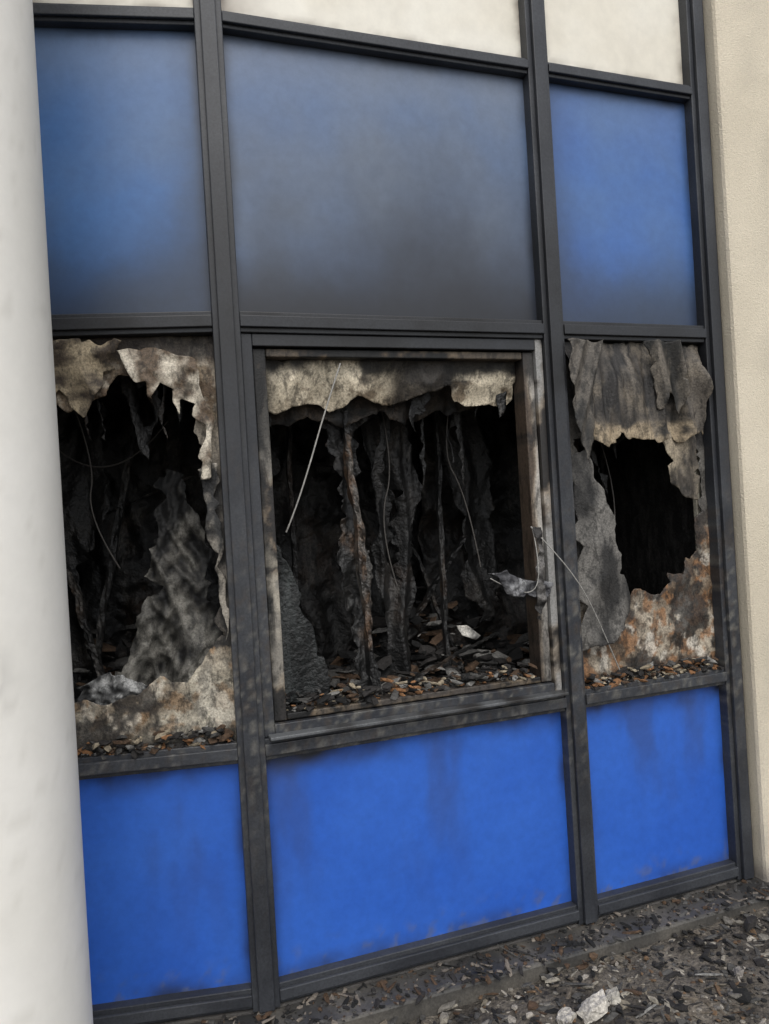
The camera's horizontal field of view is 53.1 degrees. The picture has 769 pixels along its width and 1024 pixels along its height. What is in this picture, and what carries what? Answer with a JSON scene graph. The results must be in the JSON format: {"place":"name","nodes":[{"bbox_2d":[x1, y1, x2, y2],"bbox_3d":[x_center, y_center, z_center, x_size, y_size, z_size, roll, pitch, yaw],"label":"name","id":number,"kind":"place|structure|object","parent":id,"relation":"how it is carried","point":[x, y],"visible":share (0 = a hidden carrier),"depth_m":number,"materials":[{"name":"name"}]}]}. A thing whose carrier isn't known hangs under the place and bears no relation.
{"place":"outdoors","nodes":[
{"label":"outdoors","id":0,"kind":"place"},
{"bbox_2d":[265,359,515,413],"bbox_3d":[0.039,-0.478,2.908,1.010,0.201,0.081,-3,0,-19],"label":"peeled window lining","id":1,"kind":"object","parent":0,"point":[292,383],"visible":0.98,"depth_m":2.88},
{"bbox_2d":[287,658,529,707],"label":"room floor","id":2,"kind":"structure","parent":0,"point":[466,662],"depth_m":3.66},
{"bbox_2d":[57,398,109,687],"bbox_3d":[-1.293,0.112,3.087,0.414,1.476,0.101,-3,0,-10],"label":"charred remnant","id":3,"kind":"object","parent":2,"relation":"on","point":[80,527],"visible":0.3,"depth_m":3.10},
{"bbox_2d":[88,385,142,681],"bbox_3d":[-1.101,0.116,3.144,0.349,1.400,0.045,-3,0,-37],"label":"charred timber","id":4,"kind":"object","parent":2,"relation":"on","point":[101,628],"visible":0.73,"depth_m":3.13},
{"bbox_2d":[76,376,291,678],"bbox_3d":[-1.031,0.076,3.502,1.216,1.513,0.209,-3,0,-7],"label":"charred backing","id":5,"kind":"object","parent":2,"relation":"on","point":[133,588],"visible":0.22,"depth_m":3.46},
{"bbox_2d":[286,425,299,606],"bbox_3d":[-0.393,0.073,3.297,0.039,1.440,0.090,-3,0,7],"label":"charred timber","id":6,"kind":"object","parent":2,"relation":"on","point":[291,501],"visible":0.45,"depth_m":3.29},
{"bbox_2d":[73,586,529,707],"bbox_3d":[-0.028,0.586,3.362,2.817,0.418,0.987,-3,0,-18],"label":"burnt debris on ledge","id":7,"kind":"object","parent":2,"relation":"on","point":[512,651],"visible":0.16,"depth_m":3.40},
{"bbox_2d":[66,568,104,676],"bbox_3d":[-1.138,0.508,2.987,0.354,0.580,0.051,-3,0,42],"label":"charred timber","id":8,"kind":"object","parent":7,"relation":"on","point":[88,635],"visible":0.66,"depth_m":3.00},
{"bbox_2d":[76,672,147,704],"bbox_3d":[-0.909,0.612,2.647,0.281,0.128,0.063,-3,0,-9],"label":"fallen foil","id":9,"kind":"object","parent":7,"relation":"on","point":[108,688],"visible":0.62,"depth_m":2.63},
{"bbox_2d":[115,468,222,685],"bbox_3d":[-0.787,0.269,2.807,0.604,0.870,0.178,-3,0,-8],"label":"draped burnt cloth","id":10,"kind":"object","parent":7,"relation":"on","point":[179,632],"visible":0.69,"depth_m":2.81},
{"bbox_2d":[276,545,330,702],"bbox_3d":[-0.352,0.377,2.909,0.275,0.705,0.022,-3,0,-19],"label":"smoked glass remnant","id":11,"kind":"object","parent":7,"relation":"on","point":[305,669],"visible":0.52,"depth_m":2.91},
{"bbox_2d":[456,625,480,639],"bbox_3d":[0.321,0.464,2.975,0.100,0.064,0.025,-3,0,-19],"label":"pale rubble fragment","id":12,"kind":"object","parent":7,"relation":"on","point":[466,631],"visible":1,"depth_m":2.97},
{"bbox_2d":[163,417,492,667],"bbox_3d":[-0.252,0.030,3.822,1.672,1.513,0.213,-3,0,-19],"label":"charred backing","id":13,"kind":"object","parent":2,"relation":"on","point":[319,514],"visible":0.13,"depth_m":3.79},
{"bbox_2d":[319,416,380,694],"bbox_3d":[-0.136,0.035,3.002,0.195,1.472,0.113,-3,0,0],"label":"charred remnant","id":14,"kind":"object","parent":2,"relation":"on","point":[334,444],"visible":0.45,"depth_m":3.01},
{"bbox_2d":[342,424,377,694],"bbox_3d":[-0.104,0.056,2.979,0.100,1.440,0.072,-3,0,0],"label":"charred timber","id":15,"kind":"object","parent":2,"relation":"on","point":[359,549],"visible":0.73,"depth_m":2.96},
{"bbox_2d":[360,411,422,687],"bbox_3d":[0.037,0.031,3.286,0.270,1.479,0.087,-3,0,-24],"label":"charred remnant","id":16,"kind":"object","parent":2,"relation":"on","point":[399,600],"visible":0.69,"depth_m":3.29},
{"bbox_2d":[372,412,390,513],"bbox_3d":[-0.002,-0.353,3.141,0.124,0.720,0.055,-3,0,0],"label":"charred strip front","id":17,"kind":"object","parent":16,"relation":"attached to","point":[378,468],"visible":0.51,"depth_m":3.14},
{"bbox_2d":[381,411,397,585],"bbox_3d":[0.003,-0.125,3.100,0.050,0.851,0.040,-3,0,0],"label":"burnt wire","id":18,"kind":"object","parent":16,"relation":"attached to","point":[385,499],"visible":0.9,"depth_m":3.10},
{"bbox_2d":[392,491,465,672],"bbox_3d":[0.199,0.324,3.604,0.359,0.870,0.036,-3,0,30],"label":"charred timber","id":19,"kind":"object","parent":2,"relation":"on","point":[432,597],"visible":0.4,"depth_m":3.60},
{"bbox_2d":[407,535,467,634],"bbox_3d":[0.174,0.430,3.542,0.452,0.620,0.048,-3,0,0],"label":"charred timber","id":20,"kind":"object","parent":2,"relation":"on","point":[436,580],"visible":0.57,"depth_m":3.53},
{"bbox_2d":[392,632,498,687],"bbox_3d":[0.243,0.617,3.164,0.490,0.200,0.040,-3,0,-9],"label":"charred timber","id":21,"kind":"object","parent":2,"relation":"on","point":[435,666],"visible":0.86,"depth_m":3.16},
{"bbox_2d":[415,384,583,658],"bbox_3d":[0.753,-0.030,4.035,1.201,1.512,0.209,-3,0,-18],"label":"charred backing","id":22,"kind":"object","parent":2,"relation":"on","point":[510,610],"visible":0.17,"depth_m":3.91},
{"bbox_2d":[597,442,606,497],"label":"charred timber","id":23,"kind":"object","parent":2,"relation":"on","point":[600,457],"visible":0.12,"depth_m":3.71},
{"bbox_2d":[590,435,695,594],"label":"room walls","id":24,"kind":"structure","parent":2,"relation":"on","point":[654,528],"depth_m":3.75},
{"bbox_2d":[74,410,119,568],"bbox_3d":[-1.075,-0.136,2.823,0.165,0.702,0.006,-3,0,-8],"label":"burnt wire","id":25,"kind":"object","parent":24,"relation":"hanging from","point":[91,491],"visible":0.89,"depth_m":2.82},
{"bbox_2d":[59,420,167,467],"bbox_3d":[-1.053,-0.256,2.941,0.454,0.168,0.030,-3,0,-8],"label":"burnt wire","id":26,"kind":"object","parent":24,"relation":"attached to","point":[119,462],"visible":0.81,"depth_m":2.95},
{"bbox_2d":[118,375,154,459],"bbox_3d":[-0.880,-0.370,2.722,0.131,0.377,0.026,-3,0,-20],"label":"charred fringe","id":27,"kind":"object","parent":24,"relation":"hanging from","point":[128,391],"visible":0.66,"depth_m":2.72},
{"bbox_2d":[269,425,280,477],"bbox_3d":[-0.590,-0.318,3.249,0.309,0.706,0.084,-3,0,-28],"label":"charred remnant","id":28,"kind":"object","parent":24,"relation":"hanging from","point":[275,459],"visible":0.06,"depth_m":3.28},
{"bbox_2d":[419,418,425,485],"bbox_3d":[0.161,-0.411,3.145,0.054,0.623,0.024,-3,0,-26],"label":"charred strip front","id":29,"kind":"object","parent":24,"relation":"hanging from","point":[422,454],"visible":0.47,"depth_m":3.14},
{"bbox_2d":[453,412,464,486],"bbox_3d":[0.296,-0.411,3.162,0.083,0.635,0.037,-3,0,-33],"label":"charred strip front","id":30,"kind":"object","parent":24,"relation":"hanging from","point":[457,416],"visible":0.49,"depth_m":3.18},
{"bbox_2d":[446,416,480,566],"bbox_3d":[0.322,-0.170,3.199,0.119,0.801,0.021,-3,0,19],"label":"burnt wire","id":31,"kind":"object","parent":24,"relation":"hanging from","point":[461,492],"visible":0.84,"depth_m":3.21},
{"bbox_2d":[438,406,500,634],"bbox_3d":[0.383,-0.079,3.595,0.330,1.319,0.120,-3,0,-30],"label":"charred remnant","id":32,"kind":"object","parent":24,"relation":"hanging from","point":[480,587],"visible":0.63,"depth_m":3.62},
{"bbox_2d":[590,442,607,495],"bbox_3d":[0.885,-0.237,3.290,0.143,0.342,0.028,-3,0,-10],"label":"charred fringe","id":33,"kind":"object","parent":24,"relation":"hanging from","point":[604,477],"visible":0.49,"depth_m":3.28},
{"bbox_2d":[432,411,451,675],"bbox_3d":[0.246,0.035,3.365,0.050,1.440,0.093,-3,0,0],"label":"charred timber","id":34,"kind":"object","parent":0,"point":[441,556],"visible":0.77,"depth_m":3.35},
{"bbox_2d":[409,906,768,1023],"bbox_3d":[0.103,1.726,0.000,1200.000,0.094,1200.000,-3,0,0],"label":"ground","id":35,"kind":"structure","parent":0,"point":[603,977],"depth_m":2.69,"materials":[{"name":"gravel"}]},
{"bbox_2d":[0,0,92,1023],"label":"concrete column","id":36,"kind":"structure","parent":35,"relation":"on","point":[45,977],"depth_m":1.86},
{"bbox_2d":[150,1008,267,1023],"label":"plinth","id":37,"kind":"structure","parent":35,"relation":"on","point":[213,1016],"depth_m":2.57,"materials":[{"name":"paint"}]},
{"bbox_2d":[92,982,252,1023],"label":"transom","id":38,"kind":"object","parent":37,"relation":"on","point":[169,999],"visible":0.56,"depth_m":2.56,"materials":[{"name":"metal"}]},
{"bbox_2d":[79,764,250,1004],"bbox_3d":[-0.831,1.248,2.578,0.751,0.788,0.005,-3,0,-8],"label":"blue panel","id":39,"kind":"object","parent":38,"relation":"on","point":[165,892],"visible":0.58,"depth_m":2.59,"materials":[{"name":"paint"}]},
{"bbox_2d":[93,994,252,1023],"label":"transom cap","id":40,"kind":"object","parent":38,"relation":"attached to","point":[185,1009],"visible":0.89,"depth_m":2.54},
{"bbox_2d":[267,923,583,1023],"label":"plinth","id":41,"kind":"structure","parent":35,"relation":"on","point":[414,968],"depth_m":2.80,"materials":[{"name":"paint"}]},
{"bbox_2d":[279,901,577,1002],"bbox_3d":[0.183,1.602,2.851,1.179,0.068,0.094,-3,0,-19],"label":"transom","id":42,"kind":"object","parent":41,"relation":"on","point":[386,954],"visible":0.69,"depth_m":2.79,"materials":[{"name":"metal"}]},
{"bbox_2d":[266,712,570,975],"bbox_3d":[0.161,1.189,2.843,1.209,0.788,0.006,-3,0,-19],"label":"blue panel","id":43,"kind":"object","parent":42,"relation":"on","point":[379,845],"visible":0.92,"depth_m":2.82,"materials":[{"name":"paint"}]},
{"bbox_2d":[265,696,564,759],"bbox_3d":[0.134,0.775,2.851,1.179,0.072,0.094,-3,0,-19],"label":"transom","id":44,"kind":"object","parent":43,"relation":"on","point":[268,740],"visible":0.3,"depth_m":2.78,"materials":[{"name":"metal"}]},
{"bbox_2d":[251,334,534,352],"bbox_3d":[0.053,-0.621,2.854,1.104,0.043,0.079,-3,0,-19],"label":"window frame top","id":45,"kind":"object","parent":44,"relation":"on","point":[317,342],"depth_m":2.80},
{"bbox_2d":[252,349,286,721],"bbox_3d":[-0.411,0.080,2.699,0.044,1.290,0.088,-3,0,-19],"label":"sash","id":46,"kind":"object","parent":45,"relation":"attached to","point":[269,535],"visible":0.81,"depth_m":2.66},
{"bbox_2d":[286,363,340,531],"bbox_3d":[-0.247,-0.231,2.706,0.236,0.593,0.030,-3,0,-17],"label":"wire","id":47,"kind":"object","parent":45,"relation":"attached to","point":[314,448],"visible":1,"depth_m":2.69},
{"bbox_2d":[269,386,475,427],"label":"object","id":48,"kind":"object","parent":45,"relation":"attached to","point":[361,407],"visible":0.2,"depth_m":2.96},
{"bbox_2d":[340,406,349,434],"bbox_3d":[-0.158,-0.429,2.911,0.049,0.283,0.018,-3,0,0],"label":"charred fringe","id":49,"kind":"object","parent":48,"relation":"attached to","point":[344,411],"visible":0.23,"depth_m":2.91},
{"bbox_2d":[409,392,430,432],"bbox_3d":[0.161,-0.452,2.986,0.146,0.284,0.028,-3,0,-3],"label":"charred fringe","id":50,"kind":"object","parent":48,"relation":"attached to","point":[418,404],"visible":0.32,"depth_m":2.99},
{"bbox_2d":[496,391,506,417],"bbox_3d":[0.450,-0.492,3.062,0.078,0.239,0.014,-3,0,-10],"label":"charred fringe","id":51,"kind":"object","parent":48,"relation":"attached to","point":[501,400],"visible":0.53,"depth_m":3.06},
{"bbox_2d":[239,311,542,339],"bbox_3d":[0.047,-0.679,2.851,1.179,0.072,0.094,-3,0,-19],"label":"transom","id":52,"kind":"object","parent":45,"relation":"on","point":[259,330],"visible":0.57,"depth_m":2.79,"materials":[{"name":"metal"}]},
{"bbox_2d":[223,35,536,319],"bbox_3d":[0.019,-1.193,2.843,1.209,0.990,0.005,-3,0,-19],"label":"blue panel","id":53,"kind":"object","parent":52,"relation":"on","point":[365,185],"visible":0.94,"depth_m":2.82,"materials":[{"name":"paint"}]},
{"bbox_2d":[240,315,544,333],"bbox_3d":[0.065,-0.680,2.799,1.179,0.040,0.015,-3,0,-19],"label":"transom cap","id":54,"kind":"object","parent":52,"relation":"attached to","point":[262,321],"visible":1,"depth_m":2.77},
{"bbox_2d":[265,349,521,361],"bbox_3d":[0.048,-0.580,2.874,1.006,0.028,0.086,-3,0,-19],"label":"sash top","id":55,"kind":"object","parent":45,"relation":"attached to","point":[281,355],"visible":0.84,"depth_m":2.83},
{"bbox_2d":[488,570,553,597],"bbox_3d":[0.519,0.277,2.937,0.276,0.123,0.032,-3,0,-18],"label":"hanging scrap","id":56,"kind":"object","parent":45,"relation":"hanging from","point":[512,585],"visible":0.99,"depth_m":2.92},
{"bbox_2d":[513,352,551,681],"bbox_3d":[0.583,0.021,3.048,0.046,1.290,0.088,-3,0,-19],"label":"sash","id":57,"kind":"object","parent":45,"relation":"attached to","point":[529,486],"visible":0.84,"depth_m":3.01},
{"bbox_2d":[533,527,546,620],"bbox_3d":[0.595,0.236,2.959,0.053,0.362,0.030,-3,0,-18],"label":"hanging scrap","id":58,"kind":"object","parent":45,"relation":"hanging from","point":[540,588],"visible":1,"depth_m":2.96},
{"bbox_2d":[265,697,566,755],"bbox_3d":[0.152,0.774,2.799,1.179,0.040,0.015,-3,0,-19],"label":"transom cap","id":59,"kind":"object","parent":44,"relation":"attached to","point":[303,744],"visible":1,"depth_m":2.77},
{"bbox_2d":[268,690,568,740],"bbox_3d":[0.157,0.732,2.792,1.159,0.012,0.049,-3,0,-19],"label":"window sill","id":60,"kind":"structure","parent":44,"relation":"on","point":[387,719],"depth_m":2.76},
{"bbox_2d":[274,681,554,733],"bbox_3d":[0.133,0.718,2.854,1.104,0.039,0.079,-3,0,-19],"label":"window frame bottom","id":61,"kind":"object","parent":60,"relation":"on","point":[287,725],"depth_m":2.80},
{"bbox_2d":[286,675,540,719],"bbox_3d":[0.123,0.683,2.874,1.006,0.022,0.086,-3,0,-19],"label":"sash bottom","id":62,"kind":"object","parent":61,"relation":"on","point":[385,700],"visible":0.73,"depth_m":2.83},
{"bbox_2d":[280,910,579,1000],"bbox_3d":[0.201,1.601,2.799,1.179,0.037,0.015,-3,0,-19],"label":"transom cap","id":63,"kind":"object","parent":42,"relation":"attached to","point":[344,977],"visible":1,"depth_m":2.77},
{"bbox_2d":[188,877,768,1023],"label":"concrete ledge","id":64,"kind":"object","parent":35,"relation":"on","point":[408,1011],"visible":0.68,"depth_m":2.77,"materials":[{"name":"concrete"}]},
{"bbox_2d":[193,0,280,1011],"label":"mullion","id":65,"kind":"object","parent":64,"relation":"on","point":[225,503],"visible":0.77,"depth_m":2.58,"materials":[{"name":"metal"}]},
{"bbox_2d":[33,3,193,31],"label":"transom","id":66,"kind":"object","parent":65,"relation":"attached to","point":[110,23],"visible":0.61,"depth_m":2.56,"materials":[{"name":"metal"}]},
{"bbox_2d":[33,0,192,7],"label":"cream panel","id":67,"kind":"object","parent":66,"relation":"on","point":[174,3],"visible":0.3,"depth_m":2.60,"materials":[{"name":"paint"}]},
{"bbox_2d":[33,4,193,19],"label":"transom cap","id":68,"kind":"object","parent":66,"relation":"attached to","point":[111,12],"visible":0.8,"depth_m":2.54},
{"bbox_2d":[51,311,212,338],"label":"transom","id":69,"kind":"object","parent":65,"relation":"attached to","point":[195,331],"visible":0.45,"depth_m":2.56,"materials":[{"name":"metal"}]},
{"bbox_2d":[53,338,120,417],"bbox_3d":[-1.060,-0.411,2.535,0.392,0.348,0.039,-3,0,-8],"label":"peeling layer","id":70,"kind":"object","parent":69,"relation":"attached to","point":[80,367],"visible":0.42,"depth_m":2.54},
{"bbox_2d":[34,27,210,314],"bbox_3d":[-0.972,-1.134,2.578,0.751,0.990,0.005,-3,0,-8],"label":"blue panel","id":71,"kind":"object","parent":69,"relation":"on","point":[121,151],"visible":0.7,"depth_m":2.59,"materials":[{"name":"paint"}]},
{"bbox_2d":[51,315,211,330],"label":"transom cap","id":72,"kind":"object","parent":69,"relation":"attached to","point":[129,322],"visible":0.79,"depth_m":2.54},
{"bbox_2d":[135,381,166,425],"bbox_3d":[-0.819,-0.429,2.664,0.129,0.268,0.032,-3,0,0],"label":"charred fringe","id":73,"kind":"object","parent":69,"relation":"hanging from","point":[155,401],"visible":0.34,"depth_m":2.66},
{"bbox_2d":[157,384,167,439],"bbox_3d":[-0.751,-0.408,2.647,0.067,0.324,0.015,-3,0,-17],"label":"charred fringe","id":74,"kind":"object","parent":69,"relation":"hanging from","point":[160,413],"visible":0.48,"depth_m":2.64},
{"bbox_2d":[78,739,237,779],"bbox_3d":[-0.857,0.834,2.586,0.721,0.072,0.094,-3,0,-8],"label":"transom","id":75,"kind":"object","parent":65,"relation":"attached to","point":[217,746],"visible":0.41,"depth_m":2.56,"materials":[{"name":"metal"}]},
{"bbox_2d":[78,748,237,776],"bbox_3d":[-0.849,0.834,2.532,0.721,0.040,0.015,-3,0,-8],"label":"transom cap","id":76,"kind":"object","parent":75,"relation":"attached to","point":[153,762],"visible":0.68,"depth_m":2.54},
{"bbox_2d":[77,656,723,759],"bbox_3d":[0.134,0.680,2.872,2.723,0.151,0.170,-3,0,-17],"label":"debris in glazing channel","id":77,"kind":"object","parent":75,"relation":"on","point":[136,747],"visible":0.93,"depth_m":2.82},
{"bbox_2d":[53,335,235,754],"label":"broken glazing","id":78,"kind":"structure","parent":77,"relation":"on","point":[203,696],"depth_m":2.61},
{"bbox_2d":[530,527,619,669],"bbox_3d":[0.764,0.345,3.009,0.373,0.603,0.055,-3,0,-20],"label":"wire","id":79,"kind":"object","parent":77,"relation":"on","point":[586,597],"visible":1,"depth_m":3.00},
{"bbox_2d":[565,342,714,683],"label":"broken glazing","id":80,"kind":"structure","parent":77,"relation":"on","point":[673,620],"depth_m":3.24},
{"bbox_2d":[116,347,213,478],"bbox_3d":[-0.729,-0.329,2.571,0.310,0.453,0.034,-3,0,-8],"label":"peeling layer","id":81,"kind":"object","parent":65,"relation":"attached to","point":[153,368],"visible":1,"depth_m":2.57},
{"bbox_2d":[198,463,228,653],"bbox_3d":[-0.572,0.161,2.597,0.081,0.651,0.030,-3,0,-8],"label":"peeling layer","id":82,"kind":"object","parent":65,"relation":"attached to","point":[214,535],"visible":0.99,"depth_m":2.59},
{"bbox_2d":[199,0,274,1012],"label":"mullion cap","id":83,"kind":"object","parent":65,"relation":"attached to","point":[237,505],"visible":1,"depth_m":2.57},
{"bbox_2d":[241,333,274,736],"bbox_3d":[-0.446,0.080,2.665,0.060,1.382,0.085,-3,0,0],"label":"window frame","id":84,"kind":"object","parent":65,"relation":"attached to","point":[257,532],"visible":0.7,"depth_m":2.63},
{"bbox_2d":[221,10,526,78],"bbox_3d":[-0.014,-1.707,2.851,1.179,0.060,0.094,-3,0,-19],"label":"transom","id":85,"kind":"object","parent":65,"relation":"attached to","point":[314,42],"visible":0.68,"depth_m":2.80,"materials":[{"name":"metal"}]},
{"bbox_2d":[221,0,520,57],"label":"cream panel","id":86,"kind":"object","parent":85,"relation":"on","point":[490,26],"visible":0.77,"depth_m":2.89,"materials":[{"name":"paint"}]},
{"bbox_2d":[222,12,528,69],"bbox_3d":[0.004,-1.708,2.799,1.179,0.033,0.015,-3,0,-19],"label":"transom cap","id":87,"kind":"object","parent":85,"relation":"attached to","point":[330,34],"visible":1,"depth_m":2.77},
{"bbox_2d":[518,0,598,924],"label":"mullion","id":88,"kind":"object","parent":64,"relation":"on","point":[542,315],"visible":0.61,"depth_m":3.00,"materials":[{"name":"metal"}]},
{"bbox_2d":[529,339,561,690],"bbox_3d":[0.628,0.016,3.042,0.054,1.382,0.083,-3,0,0],"label":"window frame","id":89,"kind":"object","parent":88,"relation":"attached to","point":[546,511],"visible":0.46,"depth_m":3.01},
{"bbox_2d":[529,0,596,924],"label":"mullion cap","id":90,"kind":"object","parent":88,"relation":"attached to","point":[563,460],"visible":0.99,"depth_m":2.99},
{"bbox_2d":[571,450,630,650],"bbox_3d":[0.865,0.148,3.067,0.260,0.796,0.034,-3,0,-16],"label":"curled glass film","id":91,"kind":"object","parent":88,"relation":"attached to","point":[603,582],"visible":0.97,"depth_m":3.05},
{"bbox_2d":[548,62,689,103],"bbox_3d":[0.954,-1.765,3.195,0.701,0.060,0.094,-3,0,-20],"label":"transom","id":92,"kind":"object","parent":88,"relation":"attached to","point":[613,88],"visible":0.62,"depth_m":3.16,"materials":[{"name":"metal"}]},
{"bbox_2d":[544,0,682,83],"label":"cream panel","id":93,"kind":"object","parent":92,"relation":"on","point":[638,38],"visible":0.79,"depth_m":3.20,"materials":[{"name":"paint"}]},
{"bbox_2d":[548,63,691,95],"bbox_3d":[0.973,-1.766,3.144,0.701,0.033,0.015,-3,0,-20],"label":"transom cap","id":94,"kind":"object","parent":92,"relation":"attached to","point":[615,78],"visible":1,"depth_m":3.13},
{"bbox_2d":[678,0,753,879],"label":"mullion","id":95,"kind":"object","parent":64,"relation":"on","point":[715,537],"visible":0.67,"depth_m":3.27,"materials":[{"name":"metal"}]},
{"bbox_2d":[563,321,703,344],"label":"transom","id":96,"kind":"object","parent":95,"relation":"attached to","point":[628,339],"visible":0.45,"depth_m":3.15,"materials":[{"name":"metal"}]},
{"bbox_2d":[549,83,696,325],"bbox_3d":[0.988,-1.251,3.188,0.732,0.990,0.005,-3,0,-20],"label":"blue panel","id":97,"kind":"object","parent":96,"relation":"on","point":[623,209],"visible":0.91,"depth_m":3.19,"materials":[{"name":"paint"}]},
{"bbox_2d":[563,324,706,337],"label":"transom cap","id":98,"kind":"object","parent":96,"relation":"attached to","point":[602,330],"visible":1,"depth_m":3.13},
{"bbox_2d":[564,342,712,446],"bbox_3d":[1.049,-0.488,3.137,0.689,0.444,0.083,-3,0,-20],"label":"scorched drape","id":99,"kind":"object","parent":96,"relation":"hanging from","point":[624,397],"visible":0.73,"depth_m":3.12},
{"bbox_2d":[568,338,603,466],"bbox_3d":[0.798,-0.428,3.022,0.172,0.505,0.033,-3,0,-21],"label":"curled drape edge","id":100,"kind":"object","parent":99,"relation":"attached to","point":[584,360],"visible":0.98,"depth_m":3.02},
{"bbox_2d":[643,339,689,413],"bbox_3d":[1.158,-0.551,3.140,0.198,0.301,0.044,-3,0,-20],"label":"curled drape tear","id":101,"kind":"object","parent":99,"relation":"attached to","point":[668,369],"visible":1,"depth_m":3.14},
{"bbox_2d":[663,431,699,499],"bbox_3d":[1.241,-0.201,3.228,0.194,0.312,0.029,-3,0,-20],"label":"hanging strip","id":102,"kind":"object","parent":99,"relation":"hanging from","point":[683,466],"visible":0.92,"depth_m":3.23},
{"bbox_2d":[585,669,724,706],"bbox_3d":[1.102,0.718,3.195,0.701,0.072,0.094,-3,0,-20],"label":"transom","id":103,"kind":"object","parent":95,"relation":"attached to","point":[659,679],"visible":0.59,"depth_m":3.15,"materials":[{"name":"metal"}]},
{"bbox_2d":[585,672,726,703],"bbox_3d":[1.121,0.717,3.144,0.701,0.040,0.015,-3,0,-20],"label":"transom cap","id":104,"kind":"object","parent":103,"relation":"attached to","point":[638,690],"visible":1,"depth_m":3.13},
{"bbox_2d":[693,450,700,548],"bbox_3d":[1.361,-0.028,3.342,0.028,1.382,0.024,-3,0,-20],"label":"side frame","id":105,"kind":"object","parent":103,"relation":"on","point":[697,509],"visible":0.18,"depth_m":3.33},
{"bbox_2d":[690,0,753,879],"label":"mullion cap","id":106,"kind":"object","parent":95,"relation":"attached to","point":[721,430],"visible":0.99,"depth_m":3.26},
{"bbox_2d":[201,879,768,1023],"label":"rubble","id":107,"kind":"object","parent":35,"relation":"on","point":[741,996],"visible":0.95,"depth_m":2.70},
{"bbox_2d":[461,887,767,1017],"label":"burnt slivers","id":108,"kind":"object","parent":35,"relation":"on","point":[647,1009],"visible":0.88,"depth_m":2.70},
{"bbox_2d":[547,966,743,1023],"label":"broken concrete","id":109,"kind":"object","parent":35,"relation":"on","point":[593,1007],"visible":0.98,"depth_m":2.55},
{"bbox_2d":[597,879,741,920],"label":"plinth","id":110,"kind":"structure","parent":35,"relation":"on","point":[623,911],"depth_m":3.15,"materials":[{"name":"paint"}]},
{"bbox_2d":[597,859,735,915],"bbox_3d":[1.151,1.544,3.195,0.701,0.068,0.094,-3,0,-20],"label":"transom","id":111,"kind":"object","parent":110,"relation":"on","point":[606,896],"visible":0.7,"depth_m":3.15,"materials":[{"name":"metal"}]},
{"bbox_2d":[586,685,728,893],"bbox_3d":[1.129,1.131,3.188,0.732,0.788,0.005,-3,0,-20],"label":"blue panel","id":112,"kind":"object","parent":111,"relation":"on","point":[657,787],"visible":0.91,"depth_m":3.19,"materials":[{"name":"paint"}]},
{"bbox_2d":[598,866,738,913],"bbox_3d":[1.170,1.543,3.144,0.701,0.037,0.015,-3,0,-20],"label":"transom cap","id":113,"kind":"object","parent":111,"relation":"attached to","point":[656,893],"visible":1,"depth_m":3.13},
{"bbox_2d":[703,0,768,881],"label":"stucco wall","id":114,"kind":"structure","parent":35,"relation":"on","point":[736,32],"depth_m":3.27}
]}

